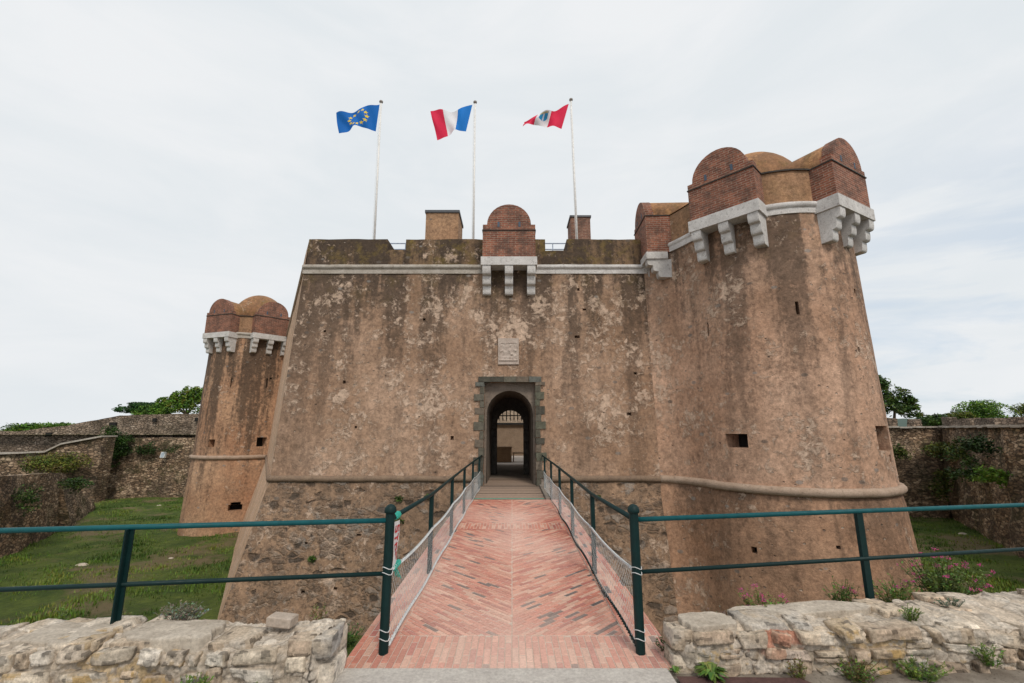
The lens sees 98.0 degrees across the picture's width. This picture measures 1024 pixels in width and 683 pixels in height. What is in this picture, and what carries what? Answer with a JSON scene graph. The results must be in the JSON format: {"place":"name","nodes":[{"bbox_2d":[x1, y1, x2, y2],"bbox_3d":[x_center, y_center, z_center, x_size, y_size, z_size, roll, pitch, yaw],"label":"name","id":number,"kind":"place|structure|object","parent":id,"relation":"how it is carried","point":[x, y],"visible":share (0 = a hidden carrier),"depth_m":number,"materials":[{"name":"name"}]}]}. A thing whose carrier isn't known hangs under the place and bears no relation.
{"place":"outdoors","nodes":[
{"label":"outdoors","id":0,"kind":"place"},
{"bbox_2d":[497,446,511,461],"bbox_3d":[-0.445,5.981,23.637,0.910,0.790,0.800,0,-11,0],"label":"storage crate","id":1,"kind":"object","parent":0,"point":[504,453],"visible":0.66,"depth_m":23.29,"materials":[{"name":"brown wood"}]},
{"bbox_2d":[335,668,675,682],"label":"pavement","id":2,"kind":"structure","parent":0,"point":[505,675],"depth_m":3.04,"materials":[{"name":"concrete"}]},
{"bbox_2d":[0,497,1023,656],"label":"ditch floor","id":3,"kind":"structure","parent":0,"point":[26,605],"depth_m":17.96,"materials":[{"name":"green plant"}]},
{"bbox_2d":[0,473,95,557],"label":"ditch wall","id":4,"kind":"structure","parent":3,"relation":"on","point":[60,507],"depth_m":21.75,"materials":[{"name":"brown stone"}]},
{"bbox_2d":[11,483,43,516],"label":"shrub","id":5,"kind":"object","parent":4,"relation":"on","point":[32,499],"visible":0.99,"depth_m":19.96,"materials":[{"name":"green plant"}]},
{"bbox_2d":[56,476,94,493],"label":"shrub","id":6,"kind":"object","parent":4,"relation":"on","point":[77,482],"visible":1,"depth_m":23.37,"materials":[{"name":"green plant"}]},
{"bbox_2d":[0,435,117,501],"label":"ditch wall","id":7,"kind":"structure","parent":3,"relation":"on","point":[98,450],"depth_m":33.55,"materials":[{"name":"stone"}]},
{"bbox_2d":[17,451,94,473],"bbox_3d":[-33.508,8.880,32.562,5.727,1.697,1.483,0,-11,0],"label":"shrub","id":8,"kind":"object","parent":7,"relation":"attached to","point":[61,463],"visible":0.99,"depth_m":32.44,"materials":[{"name":"green plant"}]},
{"bbox_2d":[106,437,194,498],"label":"ditch wall","id":9,"kind":"structure","parent":3,"relation":"on","point":[133,474],"depth_m":36.37,"materials":[{"name":"grey stone"}]},
{"bbox_2d":[98,425,135,467],"bbox_3d":[-32.459,8.577,36.333,3.373,3.598,0.886,0,-11,0],"label":"ivy","id":10,"kind":"object","parent":9,"relation":"attached to","point":[121,447],"visible":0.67,"depth_m":36.32,"materials":[{"name":"green plant"}]},
{"bbox_2d":[131,440,181,454],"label":"ivy","id":11,"kind":"object","parent":9,"relation":"attached to","point":[149,449],"visible":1,"depth_m":36.21,"materials":[{"name":"green plant"}]},
{"bbox_2d":[160,452,167,457],"bbox_3d":[-28.350,9.267,36.346,0.340,0.499,0.597,0,-11,0],"label":"floodlight","id":12,"kind":"object","parent":9,"relation":"attached to","point":[163,455],"visible":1,"depth_m":36.11,"materials":[{"name":"white plastic"}]},
{"bbox_2d":[177,295,289,536],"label":"round tower","id":13,"kind":"structure","parent":3,"relation":"on","point":[244,341],"depth_m":24.60,"materials":[{"name":"stone"}]},
{"bbox_2d":[347,622,364,647],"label":"weed","id":14,"kind":"object","parent":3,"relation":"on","point":[351,635],"visible":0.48,"depth_m":3.56,"materials":[{"name":"green plant"}]},
{"bbox_2d":[217,204,735,635],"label":"fortress keep","id":15,"kind":"structure","parent":3,"relation":"on","point":[440,354],"depth_m":14.16,"materials":[{"name":"stone"}]},
{"bbox_2d":[307,555,316,562],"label":"wall tuft","id":16,"kind":"object","parent":15,"relation":"attached to","point":[313,558],"visible":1,"depth_m":12.43,"materials":[{"name":"green plant"}]},
{"bbox_2d":[372,100,382,238],"bbox_3d":[-5.463,-6.261,18.068,0.306,8.031,0.240,0,-11,0],"label":"flagpole","id":17,"kind":"object","parent":15,"relation":"on","point":[376,180],"visible":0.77,"depth_m":18.15,"materials":[{"name":"metal"}]},
{"bbox_2d":[336,105,378,132],"bbox_3d":[-6.462,-9.323,18.626,1.760,1.361,0.297,0,-11,0],"label":"flag","id":18,"kind":"object","parent":17,"relation":"attached to","point":[366,117],"visible":1,"depth_m":18.64,"materials":[{"name":"fabric"}]},
{"bbox_2d":[395,495,402,501],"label":"wall tuft","id":19,"kind":"object","parent":15,"relation":"attached to","point":[398,498],"visible":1,"depth_m":13.13,"materials":[{"name":"green plant"}]},
{"bbox_2d":[472,100,476,238],"bbox_3d":[-1.520,-6.251,18.066,0.240,8.010,0.240,0,-11,0],"label":"flagpole","id":20,"kind":"object","parent":15,"relation":"on","point":[473,171],"visible":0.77,"depth_m":18.15,"materials":[{"name":"metal"}]},
{"bbox_2d":[430,105,471,139],"bbox_3d":[-2.547,-9.130,18.588,1.756,1.726,0.270,0,-11,0],"label":"flag","id":21,"kind":"object","parent":20,"relation":"hanging from","point":[446,123],"visible":1,"depth_m":18.60,"materials":[{"name":"fabric"}]},
{"bbox_2d":[569,98,577,238],"bbox_3d":[2.572,-6.310,18.078,0.296,8.130,0.240,0,-11,0],"label":"flagpole","id":22,"kind":"object","parent":15,"relation":"on","point":[573,168],"visible":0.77,"depth_m":18.17,"materials":[{"name":"metal"}]},
{"bbox_2d":[523,104,568,128],"bbox_3d":[1.421,-9.437,18.649,1.949,1.197,0.324,0,-11,0],"label":"flag","id":23,"kind":"object","parent":22,"relation":"attached to","point":[547,118],"visible":1,"depth_m":18.65,"materials":[{"name":"fabric"}]},
{"bbox_2d":[344,478,686,673],"bbox_3d":[0.000,5.462,8.880,2.440,4.050,12.550,0,-11,0],"label":"footbridge","id":24,"kind":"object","parent":3,"relation":"on","point":[512,582],"visible":0.94,"depth_m":4.34,"materials":[{"name":"brick"}]},
{"bbox_2d":[378,455,481,655],"bbox_3d":[-0.954,2.825,8.463,0.094,1.080,10.297,0,-11,0],"label":"bridge railing","id":25,"kind":"object","parent":24,"relation":"on","point":[390,510],"visible":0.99,"depth_m":4.14,"materials":[{"name":"teal metal"}]},
{"bbox_2d":[393,520,399,565],"bbox_3d":[-0.948,1.645,3.634,0.020,0.350,0.170,0,-11,0],"label":"banner","id":26,"kind":"object","parent":25,"relation":"hanging from","point":[396,530],"visible":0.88,"depth_m":3.66,"materials":[{"name":"white plastic"}]},
{"bbox_2d":[393,559,400,577],"bbox_3d":[-0.937,1.864,3.609,0.061,0.135,0.214,0,-11,0],"label":"tied string","id":27,"kind":"object","parent":25,"relation":"attached to","point":[397,563],"visible":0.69,"depth_m":3.62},
{"bbox_2d":[395,511,401,519],"bbox_3d":[-0.969,1.458,3.725,0.059,0.066,0.165,0,-11,0],"label":"tied string","id":28,"kind":"object","parent":25,"relation":"attached to","point":[398,514],"visible":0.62,"depth_m":3.72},
{"bbox_2d":[542,455,645,655],"bbox_3d":[0.955,2.825,8.463,0.094,1.080,10.297,0,-11,0],"label":"bridge railing","id":29,"kind":"object","parent":24,"relation":"on","point":[634,567],"visible":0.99,"depth_m":4.08,"materials":[{"name":"teal metal"}]},
{"bbox_2d":[655,636,665,650],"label":"weed","id":30,"kind":"object","parent":24,"relation":"on","point":[662,642],"visible":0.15,"depth_m":3.41,"materials":[{"name":"green plant"}]},
{"bbox_2d":[634,138,925,614],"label":"round tower","id":31,"kind":"structure","parent":3,"relation":"on","point":[763,360],"depth_m":11.73,"materials":[{"name":"stone"}]},
{"bbox_2d":[889,427,1023,557],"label":"ditch wall","id":32,"kind":"structure","parent":3,"relation":"on","point":[1003,526],"depth_m":24.05,"materials":[{"name":"brown stone"}]},
{"bbox_2d":[893,443,914,459],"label":"creeper","id":33,"kind":"object","parent":32,"relation":"attached to","point":[899,452],"visible":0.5,"depth_m":28.00,"materials":[{"name":"green plant"}]},
{"bbox_2d":[920,441,953,458],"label":"creeper","id":34,"kind":"object","parent":32,"relation":"attached to","point":[941,447],"visible":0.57,"depth_m":26.90,"materials":[{"name":"green plant"}]},
{"bbox_2d":[926,469,954,503],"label":"creeper","id":35,"kind":"object","parent":32,"relation":"attached to","point":[940,492],"visible":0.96,"depth_m":26.72,"materials":[{"name":"green plant"}]},
{"bbox_2d":[930,436,971,461],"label":"creeper","id":36,"kind":"object","parent":32,"relation":"attached to","point":[961,453],"visible":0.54,"depth_m":24.56,"materials":[{"name":"green plant"}]},
{"bbox_2d":[887,417,1023,427],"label":"rampart wall","id":37,"kind":"structure","parent":32,"relation":"on","point":[1010,422],"depth_m":24.40,"materials":[{"name":"stone"}]},
{"bbox_2d":[944,455,987,482],"bbox_3d":[23.513,6.515,22.761,2.048,1.449,1.837,0,-11,0],"label":"creeper","id":38,"kind":"object","parent":32,"relation":"attached to","point":[956,473],"visible":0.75,"depth_m":22.81,"materials":[{"name":"green plant"}]},
{"bbox_2d":[958,432,1001,457],"bbox_3d":[21.989,4.876,20.868,1.504,1.218,1.142,-8,-14,34],"label":"creeper","id":39,"kind":"object","parent":32,"relation":"attached to","point":[973,446],"visible":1,"depth_m":20.78,"materials":[{"name":"green plant"}]},
{"bbox_2d":[970,465,1012,487],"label":"creeper","id":40,"kind":"object","parent":32,"relation":"attached to","point":[999,476],"visible":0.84,"depth_m":20.18,"materials":[{"name":"green plant"}]},
{"bbox_2d":[0,0,1023,429],"label":"sky","id":41,"kind":"structure","parent":0,"point":[162,161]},
{"bbox_2d":[512,452,522,461],"bbox_3d":[0.460,6.162,23.754,0.880,0.480,0.400,0,-11,0],"label":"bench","id":42,"kind":"object","parent":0,"point":[513,453],"visible":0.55,"depth_m":23.59,"materials":[{"name":"brown wood"}]},
{"bbox_2d":[671,668,1023,682],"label":"forecourt","id":43,"kind":"structure","parent":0,"point":[999,676],"depth_m":3.06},
{"bbox_2d":[0,615,347,682],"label":"stone parapet","id":44,"kind":"structure","parent":43,"relation":"on","point":[132,649],"depth_m":2.85,"materials":[{"name":"beige stone"}]},
{"bbox_2d":[57,607,68,619],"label":"weed","id":45,"kind":"object","parent":44,"relation":"on","point":[64,615],"visible":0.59,"depth_m":3.33,"materials":[{"name":"green plant"}]},
{"bbox_2d":[157,600,210,620],"bbox_3d":[-2.425,1.995,3.249,0.391,0.196,0.246,0,-11,0],"label":"weed","id":46,"kind":"object","parent":44,"relation":"on","point":[184,613],"visible":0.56,"depth_m":3.25,"materials":[{"name":"green plant"}]},
{"bbox_2d":[0,518,385,623],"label":"rail fence","id":47,"kind":"object","parent":44,"relation":"on","point":[121,584],"visible":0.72,"depth_m":3.26,"materials":[{"name":"teal metal"}]},
{"bbox_2d":[265,611,298,628],"bbox_3d":[-1.600,1.942,3.101,0.178,0.074,0.100,-1,-11,6],"label":"loose stone","id":48,"kind":"object","parent":44,"relation":"on","point":[282,620],"visible":1,"depth_m":3.06,"materials":[{"name":"beige stone"}]},
{"bbox_2d":[310,603,327,619],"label":"weed","id":49,"kind":"object","parent":44,"relation":"on","point":[316,615],"visible":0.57,"depth_m":3.37,"materials":[{"name":"green plant"}]},
{"bbox_2d":[180,672,213,682],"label":"weed","id":50,"kind":"object","parent":43,"relation":"on","point":[204,678],"visible":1,"depth_m":2.72,"materials":[{"name":"green plant"}]},
{"bbox_2d":[669,665,680,673],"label":"weed","id":51,"kind":"object","parent":43,"relation":"on","point":[675,669],"visible":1,"depth_m":3.09,"materials":[{"name":"green plant"}]},
{"bbox_2d":[693,661,729,682],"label":"weed","id":52,"kind":"object","parent":43,"relation":"on","point":[711,670],"visible":1,"depth_m":3.02,"materials":[{"name":"green plant"}]},
{"bbox_2d":[677,676,810,682],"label":"tarmac strip","id":53,"kind":"object","parent":43,"relation":"on","point":[690,679],"visible":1,"depth_m":2.98,"materials":[{"name":"grey asphalt"}]},
{"bbox_2d":[784,655,807,679],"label":"weed","id":54,"kind":"object","parent":43,"relation":"on","point":[800,673],"visible":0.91,"depth_m":3.04,"materials":[{"name":"green plant"}]},
{"bbox_2d":[662,588,1023,676],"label":"stone parapet","id":55,"kind":"structure","parent":43,"relation":"on","point":[760,639],"depth_m":3.19,"materials":[{"name":"beige stone"}]},
{"bbox_2d":[736,584,788,606],"bbox_3d":[2.062,2.142,3.645,0.455,0.303,0.272,0,-11,0],"label":"flowering plant","id":56,"kind":"object","parent":55,"relation":"on","point":[748,603],"visible":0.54,"depth_m":3.66,"materials":[{"name":"green plant"}]},
{"bbox_2d":[638,503,1023,598],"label":"rail fence","id":57,"kind":"object","parent":55,"relation":"on","point":[864,558],"visible":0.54,"depth_m":3.85,"materials":[{"name":"teal metal"}]},
{"bbox_2d":[822,576,859,601],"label":"flowering plant","id":58,"kind":"object","parent":55,"relation":"on","point":[842,591],"visible":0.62,"depth_m":3.91,"materials":[{"name":"green plant"}]},
{"bbox_2d":[862,573,918,602],"bbox_3d":[3.553,2.313,4.124,0.490,0.273,0.271,2,-11,-10],"label":"flowering plant","id":59,"kind":"object","parent":55,"relation":"on","point":[896,594],"visible":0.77,"depth_m":4.13,"materials":[{"name":"green plant"}]},
{"bbox_2d":[897,603,924,620],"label":"weed","id":60,"kind":"object","parent":55,"relation":"on","point":[910,612],"visible":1,"depth_m":3.37,"materials":[{"name":"green plant"}]},
{"bbox_2d":[897,548,995,594],"bbox_3d":[4.131,2.224,4.224,0.842,0.487,0.511,0,-11,0],"label":"flowering plant","id":61,"kind":"object","parent":55,"relation":"on","point":[947,586],"visible":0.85,"depth_m":4.22,"materials":[{"name":"green plant"}]},
{"bbox_2d":[933,597,964,607],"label":"weed","id":62,"kind":"object","parent":55,"relation":"on","point":[955,601],"visible":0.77,"depth_m":3.61,"materials":[{"name":"green plant"}]},
{"bbox_2d":[968,641,1005,667],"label":"weed","id":63,"kind":"object","parent":55,"relation":"on","point":[986,660],"visible":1,"depth_m":3.12,"materials":[{"name":"green plant"}]},
{"bbox_2d":[824,655,890,682],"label":"weed","id":64,"kind":"object","parent":43,"relation":"on","point":[858,677],"visible":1,"depth_m":3.03,"materials":[{"name":"green plant"}]},
{"bbox_2d":[891,655,953,682],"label":"weed","id":65,"kind":"object","parent":43,"relation":"on","point":[915,672],"visible":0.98,"depth_m":3.06,"materials":[{"name":"green plant"}]},
{"bbox_2d":[878,375,923,417],"bbox_3d":[31.056,4.891,36.070,4.706,4.667,2.653,0,-11,0],"label":"broadleaf tree","id":66,"kind":"object","parent":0,"point":[895,406],"visible":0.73,"depth_m":35.83,"materials":[{"name":"green plant"}]},
{"bbox_2d":[897,418,919,426],"bbox_3d":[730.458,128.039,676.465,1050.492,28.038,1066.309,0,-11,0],"label":"hills","id":67,"kind":"structure","parent":0,"point":[902,422],"depth_m":554.78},
{"label":"ground","id":68,"kind":"structure","parent":0,"visible":0},
{"bbox_2d":[0,422,74,430],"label":"bushes","id":69,"kind":"object","parent":68,"relation":"on","point":[21,426],"depth_m":39.94,"materials":[{"name":"green plant"}]},
{"bbox_2d":[0,414,198,453],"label":"rampart wall","id":70,"kind":"structure","parent":68,"relation":"on","point":[154,426],"depth_m":38.94,"materials":[{"name":"stone"}]},
{"bbox_2d":[112,401,170,412],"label":"umbrella pine","id":71,"kind":"object","parent":68,"relation":"on","point":[129,407],"visible":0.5,"depth_m":42.81,"materials":[{"name":"green plant"}]},
{"bbox_2d":[130,402,173,414],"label":"evergreen shrub","id":72,"kind":"object","parent":68,"relation":"on","point":[156,408],"visible":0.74,"depth_m":41.84,"materials":[{"name":"green plant"}]},
{"bbox_2d":[154,386,202,413],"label":"broadleaf tree","id":73,"kind":"object","parent":68,"relation":"on","point":[187,398],"visible":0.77,"depth_m":43.14,"materials":[{"name":"green plant"}]},
{"bbox_2d":[915,413,947,426],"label":"hillside tree","id":74,"kind":"object","parent":68,"relation":"on","point":[934,419],"visible":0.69,"depth_m":53.59,"materials":[{"name":"green plant"}]},
{"bbox_2d":[944,411,978,418],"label":"hillside tree","id":75,"kind":"object","parent":68,"relation":"on","point":[962,415],"visible":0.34,"depth_m":53.32,"materials":[{"name":"green plant"}]},
{"bbox_2d":[950,399,1020,417],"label":"hillside tree","id":76,"kind":"object","parent":68,"relation":"on","point":[981,409],"visible":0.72,"depth_m":53.86,"materials":[{"name":"green plant"}]},
{"bbox_2d":[1005,403,1023,416],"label":"hillside tree","id":77,"kind":"object","parent":68,"relation":"on","point":[1019,409],"visible":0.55,"depth_m":54.04,"materials":[{"name":"green plant"}]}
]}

